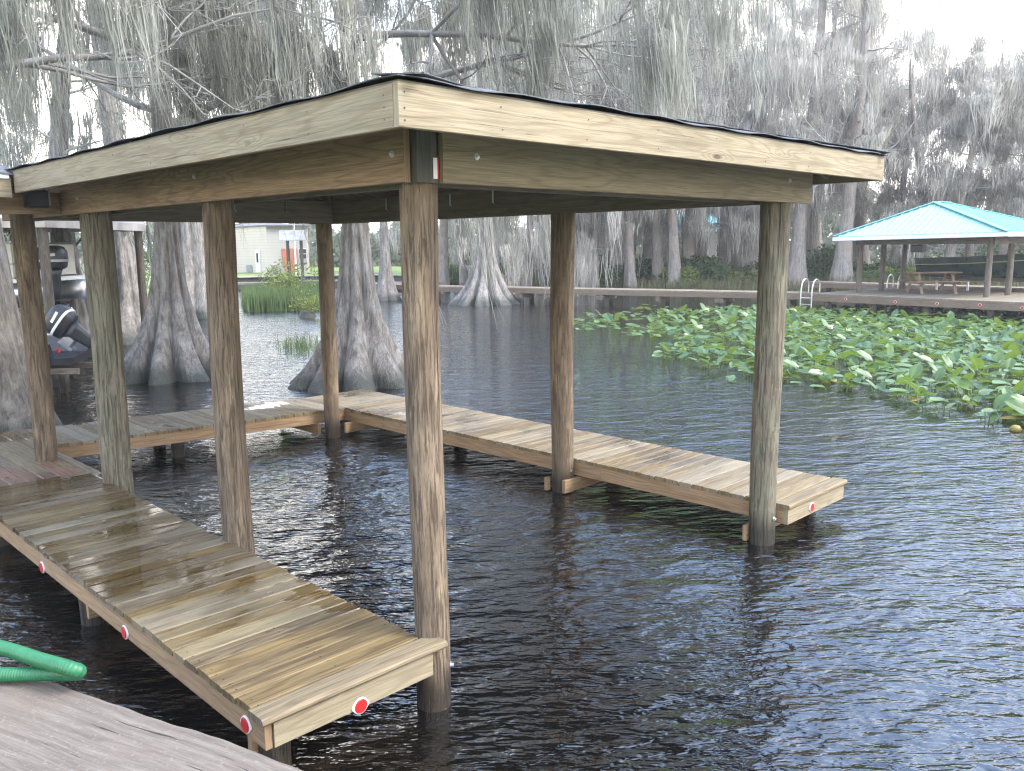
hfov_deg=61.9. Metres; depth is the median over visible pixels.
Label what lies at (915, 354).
lily plant
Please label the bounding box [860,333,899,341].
lily plant
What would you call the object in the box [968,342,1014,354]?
lily plant
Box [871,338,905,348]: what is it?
lily plant
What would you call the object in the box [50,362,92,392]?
boat bunks
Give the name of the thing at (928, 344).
lily plant
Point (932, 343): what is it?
lily plant
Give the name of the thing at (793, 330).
lily plant
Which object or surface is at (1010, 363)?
lily plant
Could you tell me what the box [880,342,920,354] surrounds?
lily plant
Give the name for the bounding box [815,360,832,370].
lily plant
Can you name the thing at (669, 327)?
lily plant
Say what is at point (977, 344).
lily plant
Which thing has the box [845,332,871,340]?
lily plant
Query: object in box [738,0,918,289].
bald cypress
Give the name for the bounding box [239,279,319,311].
cattails
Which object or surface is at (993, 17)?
sky
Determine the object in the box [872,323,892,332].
lily plant
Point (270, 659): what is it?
dock
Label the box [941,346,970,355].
lily plant
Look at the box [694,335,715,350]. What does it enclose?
lily plant
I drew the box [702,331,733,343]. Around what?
lily plant
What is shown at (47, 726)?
old landing
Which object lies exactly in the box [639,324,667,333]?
lily plant
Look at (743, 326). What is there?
lily plant
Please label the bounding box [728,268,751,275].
saw palmetto
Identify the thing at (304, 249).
window
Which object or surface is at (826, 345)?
lily plant
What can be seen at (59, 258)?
outboard motor
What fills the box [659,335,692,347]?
lily plant
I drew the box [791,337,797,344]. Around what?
lily plant
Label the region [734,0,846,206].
bald cypress
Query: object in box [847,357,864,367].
lily plant
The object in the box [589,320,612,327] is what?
lily plant
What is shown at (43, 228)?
boathouse
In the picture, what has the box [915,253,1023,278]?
green boat
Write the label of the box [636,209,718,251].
swamp tree
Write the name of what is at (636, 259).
shrub
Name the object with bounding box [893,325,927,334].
lily plant
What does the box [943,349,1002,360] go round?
lily plant
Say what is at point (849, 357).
lily plant
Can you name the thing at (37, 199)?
speaker
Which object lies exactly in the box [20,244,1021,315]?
ground
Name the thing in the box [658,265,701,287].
shrub
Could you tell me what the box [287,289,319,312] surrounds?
shrub
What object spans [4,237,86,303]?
pontoon boat
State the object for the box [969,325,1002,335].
lily plant
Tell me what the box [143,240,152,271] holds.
lake house
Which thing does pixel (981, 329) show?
lily plant
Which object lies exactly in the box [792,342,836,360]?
lily plant
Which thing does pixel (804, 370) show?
lily plant
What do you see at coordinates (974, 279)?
boat lift
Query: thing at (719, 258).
shrub
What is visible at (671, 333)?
lily plant
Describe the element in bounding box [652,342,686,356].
lily plant
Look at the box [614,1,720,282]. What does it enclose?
bald cypress
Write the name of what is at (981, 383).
lily plant
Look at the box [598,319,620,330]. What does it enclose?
lily plant
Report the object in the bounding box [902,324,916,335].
lily plant
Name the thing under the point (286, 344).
water weeds
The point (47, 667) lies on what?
hose
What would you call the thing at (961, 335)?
lily plant
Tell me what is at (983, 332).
lily plant
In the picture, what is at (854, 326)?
lily plant
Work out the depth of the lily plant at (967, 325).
24.05 m
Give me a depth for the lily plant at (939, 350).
19.04 m
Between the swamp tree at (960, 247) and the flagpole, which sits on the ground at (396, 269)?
the swamp tree at (960, 247)
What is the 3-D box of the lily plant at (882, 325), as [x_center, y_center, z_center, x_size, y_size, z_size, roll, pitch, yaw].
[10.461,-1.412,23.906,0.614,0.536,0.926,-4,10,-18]
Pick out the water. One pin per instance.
(872, 619)
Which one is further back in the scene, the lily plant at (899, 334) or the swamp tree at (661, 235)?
the swamp tree at (661, 235)
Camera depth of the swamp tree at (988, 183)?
44.58 m
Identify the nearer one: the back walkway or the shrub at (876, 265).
the back walkway
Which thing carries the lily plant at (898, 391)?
on the water
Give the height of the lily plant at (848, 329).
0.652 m
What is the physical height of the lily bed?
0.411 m
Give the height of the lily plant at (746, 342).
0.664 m
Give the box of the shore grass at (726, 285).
[502,270,1023,292]
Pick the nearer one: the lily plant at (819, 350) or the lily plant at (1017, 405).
the lily plant at (1017, 405)
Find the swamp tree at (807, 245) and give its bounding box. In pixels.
[729,102,875,267]
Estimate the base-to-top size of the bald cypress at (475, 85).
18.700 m
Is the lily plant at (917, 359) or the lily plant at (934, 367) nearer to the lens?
the lily plant at (934, 367)
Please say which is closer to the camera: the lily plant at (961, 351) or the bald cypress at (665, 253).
the lily plant at (961, 351)
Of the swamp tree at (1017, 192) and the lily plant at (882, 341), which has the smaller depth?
the lily plant at (882, 341)
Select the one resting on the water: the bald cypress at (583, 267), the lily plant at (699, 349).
the lily plant at (699, 349)
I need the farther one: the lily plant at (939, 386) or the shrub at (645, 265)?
the shrub at (645, 265)
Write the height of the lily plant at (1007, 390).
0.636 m
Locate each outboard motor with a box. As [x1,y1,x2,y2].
[37,245,73,309]
[45,304,91,351]
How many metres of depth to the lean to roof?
7.63 m
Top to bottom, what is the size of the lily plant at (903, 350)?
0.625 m
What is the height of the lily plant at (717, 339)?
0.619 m
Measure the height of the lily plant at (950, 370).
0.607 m
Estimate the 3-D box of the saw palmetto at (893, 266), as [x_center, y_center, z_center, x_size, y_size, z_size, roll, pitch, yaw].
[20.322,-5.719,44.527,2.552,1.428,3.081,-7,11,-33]
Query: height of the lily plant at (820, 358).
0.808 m
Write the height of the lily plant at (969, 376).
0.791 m
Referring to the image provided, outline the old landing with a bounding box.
[0,681,301,770]
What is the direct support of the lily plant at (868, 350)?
on the water
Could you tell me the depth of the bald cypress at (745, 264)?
59.68 m
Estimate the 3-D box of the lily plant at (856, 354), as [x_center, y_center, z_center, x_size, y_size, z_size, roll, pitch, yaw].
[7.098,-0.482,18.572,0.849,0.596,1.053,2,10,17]
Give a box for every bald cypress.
[0,0,153,357]
[0,0,407,385]
[0,0,432,432]
[0,4,180,344]
[87,0,273,318]
[104,0,810,392]
[313,0,449,300]
[372,2,513,284]
[400,2,590,305]
[432,44,525,284]
[452,19,477,230]
[453,43,614,296]
[466,0,509,260]
[500,65,641,287]
[521,0,713,287]
[544,30,653,287]
[561,0,726,285]
[593,0,787,267]
[595,4,634,263]
[606,212,718,262]
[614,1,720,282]
[615,0,756,288]
[617,0,742,283]
[636,0,770,275]
[660,12,793,261]
[705,0,787,276]
[720,0,898,278]
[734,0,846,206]
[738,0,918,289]
[742,0,805,270]
[750,0,961,291]
[761,0,956,271]
[778,1,886,252]
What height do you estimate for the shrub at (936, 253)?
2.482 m
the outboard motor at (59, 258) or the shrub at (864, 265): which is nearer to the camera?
the outboard motor at (59, 258)
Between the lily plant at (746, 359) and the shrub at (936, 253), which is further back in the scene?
the shrub at (936, 253)
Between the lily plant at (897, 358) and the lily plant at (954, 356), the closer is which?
the lily plant at (954, 356)
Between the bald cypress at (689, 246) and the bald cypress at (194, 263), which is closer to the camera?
the bald cypress at (194, 263)
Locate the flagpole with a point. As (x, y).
(295, 252)
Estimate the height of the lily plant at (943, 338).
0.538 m
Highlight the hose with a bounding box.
[0,640,86,682]
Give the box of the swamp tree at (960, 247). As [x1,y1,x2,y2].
[926,113,1023,256]
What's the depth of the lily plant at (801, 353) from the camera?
18.62 m
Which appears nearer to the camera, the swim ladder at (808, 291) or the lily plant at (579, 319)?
the lily plant at (579, 319)
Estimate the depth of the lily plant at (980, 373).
15.45 m
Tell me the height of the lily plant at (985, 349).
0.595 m
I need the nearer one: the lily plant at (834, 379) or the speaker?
the speaker
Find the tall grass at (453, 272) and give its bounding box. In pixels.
[438,262,547,284]
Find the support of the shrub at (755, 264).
on the ground at (396, 269)
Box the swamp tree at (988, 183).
[915,42,1023,249]
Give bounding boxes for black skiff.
[47,333,89,364]
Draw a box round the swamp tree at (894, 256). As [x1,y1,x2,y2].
[832,51,1015,263]
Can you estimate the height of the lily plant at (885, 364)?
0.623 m
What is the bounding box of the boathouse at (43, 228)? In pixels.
[0,215,146,386]
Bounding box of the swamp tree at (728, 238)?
[706,205,789,263]
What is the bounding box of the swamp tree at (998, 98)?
[854,32,1023,277]
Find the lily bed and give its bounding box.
[580,303,1023,435]
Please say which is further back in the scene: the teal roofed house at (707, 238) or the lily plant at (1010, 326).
the teal roofed house at (707, 238)
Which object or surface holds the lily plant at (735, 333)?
on the water
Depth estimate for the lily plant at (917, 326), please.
24.52 m
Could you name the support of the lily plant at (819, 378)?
on the water
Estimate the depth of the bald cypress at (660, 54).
13.90 m
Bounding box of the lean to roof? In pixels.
[0,164,60,214]
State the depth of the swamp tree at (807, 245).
50.78 m
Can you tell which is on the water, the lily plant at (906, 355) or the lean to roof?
the lily plant at (906, 355)
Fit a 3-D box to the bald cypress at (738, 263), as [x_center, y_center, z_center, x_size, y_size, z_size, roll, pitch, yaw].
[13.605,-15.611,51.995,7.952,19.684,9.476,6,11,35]
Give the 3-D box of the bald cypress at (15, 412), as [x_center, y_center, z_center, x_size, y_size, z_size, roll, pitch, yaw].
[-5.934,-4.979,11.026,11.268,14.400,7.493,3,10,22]
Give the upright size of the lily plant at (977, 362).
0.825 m
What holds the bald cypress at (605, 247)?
on the ground at (396, 269)
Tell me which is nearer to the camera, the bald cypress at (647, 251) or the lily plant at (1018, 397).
the lily plant at (1018, 397)
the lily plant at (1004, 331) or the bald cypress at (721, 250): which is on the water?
the lily plant at (1004, 331)
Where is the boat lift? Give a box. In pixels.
[931,277,1023,290]
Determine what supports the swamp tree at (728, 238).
on the ground at (396, 269)
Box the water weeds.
[259,329,320,359]
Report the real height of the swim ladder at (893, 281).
1.646 m
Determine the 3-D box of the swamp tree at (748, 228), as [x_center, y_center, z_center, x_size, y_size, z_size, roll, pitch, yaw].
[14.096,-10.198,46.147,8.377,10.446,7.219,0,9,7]
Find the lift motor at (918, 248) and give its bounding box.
[910,244,925,251]
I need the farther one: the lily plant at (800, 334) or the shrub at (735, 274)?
the shrub at (735, 274)
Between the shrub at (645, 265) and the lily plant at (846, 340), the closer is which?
the lily plant at (846, 340)
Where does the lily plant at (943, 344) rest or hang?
on the water
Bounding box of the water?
[0,287,1023,770]
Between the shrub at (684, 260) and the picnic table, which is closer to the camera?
the picnic table
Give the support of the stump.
in the water
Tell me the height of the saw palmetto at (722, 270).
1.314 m
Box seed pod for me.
[1009,425,1021,431]
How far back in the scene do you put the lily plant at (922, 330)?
23.19 m
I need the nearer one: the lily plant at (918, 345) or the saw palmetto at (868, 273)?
the lily plant at (918, 345)
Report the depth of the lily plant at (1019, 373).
15.71 m
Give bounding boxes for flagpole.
[293,223,296,275]
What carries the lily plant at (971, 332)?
on the water
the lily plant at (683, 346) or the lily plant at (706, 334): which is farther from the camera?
the lily plant at (706, 334)
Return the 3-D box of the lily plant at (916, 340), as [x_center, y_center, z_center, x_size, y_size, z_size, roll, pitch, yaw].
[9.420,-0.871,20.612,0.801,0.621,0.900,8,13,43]
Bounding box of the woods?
[6,183,1023,272]
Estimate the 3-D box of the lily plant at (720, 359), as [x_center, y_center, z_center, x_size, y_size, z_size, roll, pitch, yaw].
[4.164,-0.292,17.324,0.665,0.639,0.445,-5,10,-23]
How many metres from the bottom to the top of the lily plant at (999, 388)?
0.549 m
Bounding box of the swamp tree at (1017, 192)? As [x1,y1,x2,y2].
[911,38,1023,254]
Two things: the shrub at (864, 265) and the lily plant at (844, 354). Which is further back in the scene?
the shrub at (864, 265)
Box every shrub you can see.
[143,232,152,288]
[258,259,318,295]
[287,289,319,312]
[465,251,498,268]
[534,273,549,285]
[598,253,642,278]
[598,262,623,287]
[635,256,651,283]
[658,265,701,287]
[664,257,692,267]
[681,253,718,285]
[700,253,733,276]
[726,268,757,286]
[739,256,758,283]
[806,243,835,280]
[811,255,854,278]
[853,260,872,272]
[853,273,877,281]
[872,260,897,282]
[877,264,921,282]
[887,251,915,267]
[909,254,934,267]
[928,248,963,257]
[974,245,1007,255]
[975,244,1018,255]
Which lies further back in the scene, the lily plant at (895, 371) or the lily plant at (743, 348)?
the lily plant at (743, 348)
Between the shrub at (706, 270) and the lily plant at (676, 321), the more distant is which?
the shrub at (706, 270)
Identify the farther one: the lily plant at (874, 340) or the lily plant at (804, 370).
the lily plant at (874, 340)
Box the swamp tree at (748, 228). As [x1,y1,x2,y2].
[694,105,863,257]
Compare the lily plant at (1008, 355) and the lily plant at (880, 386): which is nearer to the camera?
the lily plant at (880, 386)
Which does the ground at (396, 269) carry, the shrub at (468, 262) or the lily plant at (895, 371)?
the shrub at (468, 262)
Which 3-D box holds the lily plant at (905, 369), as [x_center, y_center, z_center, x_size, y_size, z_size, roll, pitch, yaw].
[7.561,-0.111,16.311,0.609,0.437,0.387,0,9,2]
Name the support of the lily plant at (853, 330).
on the water
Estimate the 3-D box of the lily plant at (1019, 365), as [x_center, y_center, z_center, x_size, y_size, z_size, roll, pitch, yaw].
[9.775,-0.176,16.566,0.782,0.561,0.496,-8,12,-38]
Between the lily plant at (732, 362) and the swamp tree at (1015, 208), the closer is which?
the lily plant at (732, 362)
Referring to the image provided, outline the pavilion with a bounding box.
[832,201,1023,319]
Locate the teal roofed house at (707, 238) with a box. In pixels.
[679,213,719,262]
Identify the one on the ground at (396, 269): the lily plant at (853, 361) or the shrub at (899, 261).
the shrub at (899, 261)
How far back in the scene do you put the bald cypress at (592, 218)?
46.49 m
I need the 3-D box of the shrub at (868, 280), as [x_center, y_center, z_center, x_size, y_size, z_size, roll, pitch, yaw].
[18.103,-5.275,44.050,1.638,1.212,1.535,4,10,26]
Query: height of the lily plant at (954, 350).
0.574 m
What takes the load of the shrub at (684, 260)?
on the ground at (396, 269)
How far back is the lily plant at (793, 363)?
16.50 m
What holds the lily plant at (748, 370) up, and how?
on the water
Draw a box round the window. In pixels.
[298,248,306,258]
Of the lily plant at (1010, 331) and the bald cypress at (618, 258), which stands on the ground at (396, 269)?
the bald cypress at (618, 258)
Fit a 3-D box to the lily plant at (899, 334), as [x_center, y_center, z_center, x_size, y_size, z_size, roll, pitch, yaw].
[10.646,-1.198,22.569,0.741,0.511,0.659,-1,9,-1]
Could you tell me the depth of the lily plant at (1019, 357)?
17.87 m
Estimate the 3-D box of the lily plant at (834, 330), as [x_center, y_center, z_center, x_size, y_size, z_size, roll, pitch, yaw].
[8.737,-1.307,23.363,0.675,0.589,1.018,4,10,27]
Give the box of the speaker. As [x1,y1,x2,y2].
[23,189,50,207]
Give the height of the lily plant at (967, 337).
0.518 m
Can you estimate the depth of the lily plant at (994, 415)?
12.21 m
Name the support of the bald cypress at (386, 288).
in the water
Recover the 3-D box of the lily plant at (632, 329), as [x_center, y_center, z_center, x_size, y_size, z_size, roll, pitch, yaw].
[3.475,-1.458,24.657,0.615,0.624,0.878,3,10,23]
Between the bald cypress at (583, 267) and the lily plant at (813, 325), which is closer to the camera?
the lily plant at (813, 325)
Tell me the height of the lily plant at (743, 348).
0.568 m
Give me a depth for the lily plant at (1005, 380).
15.34 m
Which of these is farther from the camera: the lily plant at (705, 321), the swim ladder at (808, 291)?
the swim ladder at (808, 291)
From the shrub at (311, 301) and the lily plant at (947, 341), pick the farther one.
the shrub at (311, 301)
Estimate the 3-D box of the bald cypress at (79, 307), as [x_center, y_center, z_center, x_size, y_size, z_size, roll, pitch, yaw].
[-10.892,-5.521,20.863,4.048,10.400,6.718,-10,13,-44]
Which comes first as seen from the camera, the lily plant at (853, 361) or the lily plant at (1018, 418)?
the lily plant at (1018, 418)
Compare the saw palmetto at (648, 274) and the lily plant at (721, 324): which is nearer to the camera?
the lily plant at (721, 324)
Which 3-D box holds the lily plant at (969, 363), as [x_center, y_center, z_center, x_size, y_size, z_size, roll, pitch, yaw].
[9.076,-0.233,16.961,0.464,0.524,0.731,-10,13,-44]
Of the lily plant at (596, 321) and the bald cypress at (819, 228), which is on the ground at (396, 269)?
the bald cypress at (819, 228)
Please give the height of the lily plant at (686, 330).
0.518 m
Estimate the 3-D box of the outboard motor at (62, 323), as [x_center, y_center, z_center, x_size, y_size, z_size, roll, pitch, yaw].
[-7.443,-0.821,14.811,1.378,0.590,0.392,37,7,-6]
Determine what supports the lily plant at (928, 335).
on the water
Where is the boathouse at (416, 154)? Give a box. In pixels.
[0,72,890,712]
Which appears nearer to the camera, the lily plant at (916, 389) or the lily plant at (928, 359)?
the lily plant at (916, 389)
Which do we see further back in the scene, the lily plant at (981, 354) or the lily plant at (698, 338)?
the lily plant at (698, 338)
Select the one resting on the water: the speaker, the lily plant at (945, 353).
the lily plant at (945, 353)
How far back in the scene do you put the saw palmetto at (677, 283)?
45.85 m
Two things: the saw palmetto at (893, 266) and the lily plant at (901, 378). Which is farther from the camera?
the saw palmetto at (893, 266)
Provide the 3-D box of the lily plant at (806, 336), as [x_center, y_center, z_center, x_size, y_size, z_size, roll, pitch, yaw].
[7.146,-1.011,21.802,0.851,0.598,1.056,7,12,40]
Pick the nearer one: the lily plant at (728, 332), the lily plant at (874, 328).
the lily plant at (728, 332)
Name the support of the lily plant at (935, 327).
on the water
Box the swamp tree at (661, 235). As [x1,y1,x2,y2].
[597,96,679,278]
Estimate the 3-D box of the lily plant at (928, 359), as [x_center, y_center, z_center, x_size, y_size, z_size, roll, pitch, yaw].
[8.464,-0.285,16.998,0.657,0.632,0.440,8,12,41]
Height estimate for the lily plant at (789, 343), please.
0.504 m
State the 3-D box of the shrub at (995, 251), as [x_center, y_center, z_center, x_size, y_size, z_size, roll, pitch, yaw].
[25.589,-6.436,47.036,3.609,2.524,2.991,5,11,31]
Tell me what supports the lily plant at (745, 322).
on the water
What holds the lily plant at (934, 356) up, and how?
on the water
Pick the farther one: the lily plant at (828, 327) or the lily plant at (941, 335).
the lily plant at (828, 327)
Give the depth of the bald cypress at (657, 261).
47.52 m
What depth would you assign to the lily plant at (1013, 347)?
18.68 m
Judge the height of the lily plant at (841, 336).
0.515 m
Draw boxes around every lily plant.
[574,318,593,329]
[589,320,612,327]
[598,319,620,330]
[621,323,645,336]
[630,324,664,338]
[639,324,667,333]
[642,320,666,331]
[647,326,679,336]
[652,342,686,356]
[653,320,680,330]
[654,347,697,360]
[656,341,688,351]
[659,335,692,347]
[664,326,683,339]
[667,324,695,333]
[669,342,702,354]
[676,346,711,357]
[680,335,712,345]
[682,327,707,335]
[683,320,708,329]
[688,355,712,367]
[690,338,727,354]
[691,319,706,328]
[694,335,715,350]
[699,330,715,340]
[700,354,736,372]
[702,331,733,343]
[702,347,737,358]
[704,343,739,357]
[709,321,739,329]
[713,333,740,346]
[713,351,743,363]
[717,327,738,337]
[722,358,740,368]
[725,375,736,382]
[727,348,754,360]
[730,360,753,373]
[731,324,753,333]
[736,320,754,330]
[737,334,754,345]
[738,338,754,351]
[738,341,754,353]
[738,347,754,357]
[738,366,753,376]
[743,327,755,335]
[782,368,808,381]
[783,342,803,361]
[783,359,818,379]
[783,360,805,373]
[784,341,795,350]
[785,320,798,331]
[786,327,817,338]
[787,325,801,333]
[787,335,810,341]
[789,375,833,384]
[790,350,807,362]
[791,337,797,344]
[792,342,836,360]
[794,332,828,345]
[796,341,836,357]
[797,346,824,365]
[798,338,825,348]
[799,319,828,331]
[799,350,825,363]
[802,352,835,375]
[803,323,828,333]
[804,348,837,362]
[806,330,827,340]
[808,367,835,384]
[810,365,838,381]
[810,377,860,391]
[813,323,840,333]
[815,318,836,330]
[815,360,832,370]
[817,348,859,362]
[818,326,844,336]
[819,340,840,351]
[822,340,853,355]
[823,349,859,365]
[824,350,854,369]
[827,321,854,334]
[828,331,844,340]
[831,336,859,349]
[833,371,856,387]
[836,323,860,335]
[836,334,862,342]
[836,365,861,373]
[838,339,860,351]
[840,321,871,329]
[842,346,868,358]
[842,363,871,381]
[845,328,872,338]
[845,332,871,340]
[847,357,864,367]
[850,339,888,353]
[851,324,877,334]
[851,333,871,340]
[851,349,876,359]
[855,335,879,348]
[855,369,896,391]
[856,350,899,367]
[858,380,893,397]
[859,361,883,376]
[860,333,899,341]
[860,346,888,358]
[863,360,891,383]
[866,330,900,340]
[867,321,885,330]
[870,343,900,359]
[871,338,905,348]
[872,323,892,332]
[872,344,905,354]
[872,367,920,385]
[873,324,894,333]
[877,360,906,379]
[880,328,904,338]
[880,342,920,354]
[881,374,913,396]
[882,354,912,367]
[883,334,925,344]
[884,351,917,363]
[885,388,922,402]
[887,336,925,351]
[892,363,922,391]
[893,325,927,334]
[894,344,940,356]
[896,363,928,370]
[898,330,920,340]
[900,341,936,354]
[900,344,939,358]
[900,368,927,375]
[901,337,927,344]
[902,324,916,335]
[904,380,937,410]
[906,323,927,331]
[907,327,932,334]
[908,382,955,400]
[910,350,937,368]
[910,352,940,364]
[915,327,951,339]
[915,350,958,368]
[918,355,952,373]
[918,381,954,396]
[920,332,956,341]
[920,340,962,355]
[921,341,954,354]
[921,368,945,389]
[922,362,950,382]
[923,327,952,336]
[923,340,938,351]
[923,397,958,414]
[924,348,950,358]
[927,395,980,409]
[929,338,980,352]
[929,364,971,380]
[931,333,963,340]
[932,350,960,362]
[932,355,958,373]
[933,325,960,335]
[933,336,958,348]
[935,329,947,339]
[939,336,983,346]
[940,352,970,372]
[940,368,963,388]
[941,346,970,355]
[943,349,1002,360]
[944,373,974,397]
[946,328,975,338]
[947,322,991,332]
[948,382,977,394]
[949,376,996,405]
[950,348,1001,359]
[952,331,994,347]
[952,352,986,363]
[952,360,986,373]
[955,329,989,346]
[955,355,988,370]
[958,359,992,387]
[961,323,983,335]
[961,330,980,342]
[963,339,992,351]
[964,325,997,339]
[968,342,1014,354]
[968,351,1020,367]
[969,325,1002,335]
[970,356,995,380]
[972,341,1015,353]
[973,380,997,392]
[975,393,1010,425]
[983,348,1021,363]
[983,351,1004,372]
[984,328,1014,342]
[984,365,1015,376]
[986,333,1023,344]
[987,385,1011,402]
[988,374,1008,385]
[988,380,1013,394]
[989,358,1015,378]
[991,325,1020,333]
[994,406,1017,416]
[995,380,1023,399]
[997,337,1014,343]
[999,330,1023,344]
[999,415,1023,420]
[1001,327,1015,335]
[1002,350,1023,364]
[1002,387,1016,410]
[1004,399,1023,413]
[1005,343,1023,361]
[1008,370,1023,381]
[1011,394,1023,402]
[1012,367,1023,370]
[1012,380,1023,391]
[1014,363,1023,376]
[1015,339,1023,345]
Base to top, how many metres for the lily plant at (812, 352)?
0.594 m
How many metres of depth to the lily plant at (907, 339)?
21.56 m
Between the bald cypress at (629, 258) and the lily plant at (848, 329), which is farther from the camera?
the bald cypress at (629, 258)
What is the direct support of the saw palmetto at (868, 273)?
on the ground at (396, 269)
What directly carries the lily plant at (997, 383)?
in the water
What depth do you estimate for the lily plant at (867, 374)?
15.14 m
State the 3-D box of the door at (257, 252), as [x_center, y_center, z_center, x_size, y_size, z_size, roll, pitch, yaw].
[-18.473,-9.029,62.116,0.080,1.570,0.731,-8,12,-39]
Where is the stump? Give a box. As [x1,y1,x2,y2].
[298,310,316,317]
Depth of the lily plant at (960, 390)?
14.56 m
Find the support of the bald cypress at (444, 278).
on the ground at (396, 269)
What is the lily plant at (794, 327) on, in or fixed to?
on the water
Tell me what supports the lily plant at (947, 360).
on the water
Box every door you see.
[255,250,260,271]
[282,249,297,271]
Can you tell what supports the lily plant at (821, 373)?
in the water
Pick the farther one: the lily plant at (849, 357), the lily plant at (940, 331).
the lily plant at (940, 331)
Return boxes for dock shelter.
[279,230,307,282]
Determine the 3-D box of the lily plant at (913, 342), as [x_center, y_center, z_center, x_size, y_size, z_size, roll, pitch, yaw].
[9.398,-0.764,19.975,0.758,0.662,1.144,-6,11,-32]
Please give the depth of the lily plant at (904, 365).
16.67 m
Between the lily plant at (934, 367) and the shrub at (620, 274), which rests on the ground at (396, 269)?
the shrub at (620, 274)
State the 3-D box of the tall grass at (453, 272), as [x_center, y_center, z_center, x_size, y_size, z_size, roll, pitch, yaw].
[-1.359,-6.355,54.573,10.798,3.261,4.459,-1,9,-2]
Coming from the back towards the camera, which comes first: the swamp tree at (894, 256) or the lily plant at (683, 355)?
the swamp tree at (894, 256)
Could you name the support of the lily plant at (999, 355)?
on the water
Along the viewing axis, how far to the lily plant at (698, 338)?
22.14 m
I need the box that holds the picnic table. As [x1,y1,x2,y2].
[898,271,967,294]
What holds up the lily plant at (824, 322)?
on the water
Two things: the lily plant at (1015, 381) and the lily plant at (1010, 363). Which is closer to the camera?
the lily plant at (1015, 381)
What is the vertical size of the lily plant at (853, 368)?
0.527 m
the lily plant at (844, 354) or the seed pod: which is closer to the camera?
the seed pod
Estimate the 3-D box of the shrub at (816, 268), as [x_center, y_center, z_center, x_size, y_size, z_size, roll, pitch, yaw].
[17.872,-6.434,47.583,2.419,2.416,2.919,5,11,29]
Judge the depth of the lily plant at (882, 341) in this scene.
20.09 m
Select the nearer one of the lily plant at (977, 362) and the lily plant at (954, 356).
the lily plant at (977, 362)
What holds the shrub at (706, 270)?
on the ground at (396, 269)
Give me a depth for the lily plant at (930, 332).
22.84 m
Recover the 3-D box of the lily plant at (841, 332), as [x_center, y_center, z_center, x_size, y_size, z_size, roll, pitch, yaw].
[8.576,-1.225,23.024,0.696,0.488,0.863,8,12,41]
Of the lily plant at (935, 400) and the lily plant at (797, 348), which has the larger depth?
the lily plant at (797, 348)
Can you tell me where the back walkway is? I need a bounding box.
[803,281,1023,292]
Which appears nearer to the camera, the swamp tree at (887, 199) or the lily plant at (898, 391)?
the lily plant at (898, 391)
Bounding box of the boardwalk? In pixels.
[375,282,821,308]
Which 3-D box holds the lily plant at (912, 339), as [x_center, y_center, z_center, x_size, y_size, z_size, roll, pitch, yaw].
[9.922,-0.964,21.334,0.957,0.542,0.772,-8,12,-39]
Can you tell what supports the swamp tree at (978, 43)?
on the ground at (396, 269)
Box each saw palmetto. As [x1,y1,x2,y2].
[644,271,666,285]
[670,279,698,288]
[707,264,753,283]
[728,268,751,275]
[841,269,879,289]
[886,263,923,281]
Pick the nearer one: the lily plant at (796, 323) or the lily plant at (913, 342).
the lily plant at (913, 342)
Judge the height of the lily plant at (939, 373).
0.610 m
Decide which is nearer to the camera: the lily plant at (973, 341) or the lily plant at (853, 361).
the lily plant at (853, 361)
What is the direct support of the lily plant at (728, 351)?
on the water
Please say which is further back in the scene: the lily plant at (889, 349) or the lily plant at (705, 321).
the lily plant at (705, 321)
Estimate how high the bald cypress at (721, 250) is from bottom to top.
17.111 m
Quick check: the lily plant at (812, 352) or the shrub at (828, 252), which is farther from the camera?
the shrub at (828, 252)
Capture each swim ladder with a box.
[800,278,820,311]
[886,274,899,287]
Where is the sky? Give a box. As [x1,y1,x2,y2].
[2,0,1023,245]
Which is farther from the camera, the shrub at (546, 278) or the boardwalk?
the shrub at (546, 278)
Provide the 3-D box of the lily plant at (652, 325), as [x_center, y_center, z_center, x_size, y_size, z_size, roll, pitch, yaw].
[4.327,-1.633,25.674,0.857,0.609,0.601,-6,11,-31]
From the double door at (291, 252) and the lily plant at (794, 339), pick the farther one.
the double door at (291, 252)
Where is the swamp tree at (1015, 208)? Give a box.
[955,142,1023,244]
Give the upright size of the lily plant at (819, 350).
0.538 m
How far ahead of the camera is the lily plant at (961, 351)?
19.45 m
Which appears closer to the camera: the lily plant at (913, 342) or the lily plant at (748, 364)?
the lily plant at (748, 364)
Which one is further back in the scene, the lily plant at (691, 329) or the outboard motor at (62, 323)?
the lily plant at (691, 329)
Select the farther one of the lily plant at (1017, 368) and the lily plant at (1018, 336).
the lily plant at (1018, 336)
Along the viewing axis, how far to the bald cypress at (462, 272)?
52.35 m
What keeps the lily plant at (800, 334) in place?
on the water
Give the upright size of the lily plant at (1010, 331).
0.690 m
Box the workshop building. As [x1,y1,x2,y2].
[235,223,309,273]
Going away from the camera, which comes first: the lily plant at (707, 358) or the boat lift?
the lily plant at (707, 358)
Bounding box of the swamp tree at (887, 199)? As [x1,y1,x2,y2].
[819,25,1001,268]
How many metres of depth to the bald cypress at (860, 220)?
49.51 m
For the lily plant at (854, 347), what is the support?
on the water
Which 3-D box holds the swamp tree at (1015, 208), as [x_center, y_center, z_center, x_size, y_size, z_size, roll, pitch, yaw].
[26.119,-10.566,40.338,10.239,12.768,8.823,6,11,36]
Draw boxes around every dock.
[0,389,846,765]
[238,281,281,284]
[809,288,1023,320]
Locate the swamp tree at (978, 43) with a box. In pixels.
[912,30,1023,284]
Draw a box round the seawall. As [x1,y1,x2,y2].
[238,274,400,288]
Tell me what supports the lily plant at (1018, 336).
on the water
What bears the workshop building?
on the ground at (396, 269)
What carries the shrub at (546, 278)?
on the ground at (396, 269)

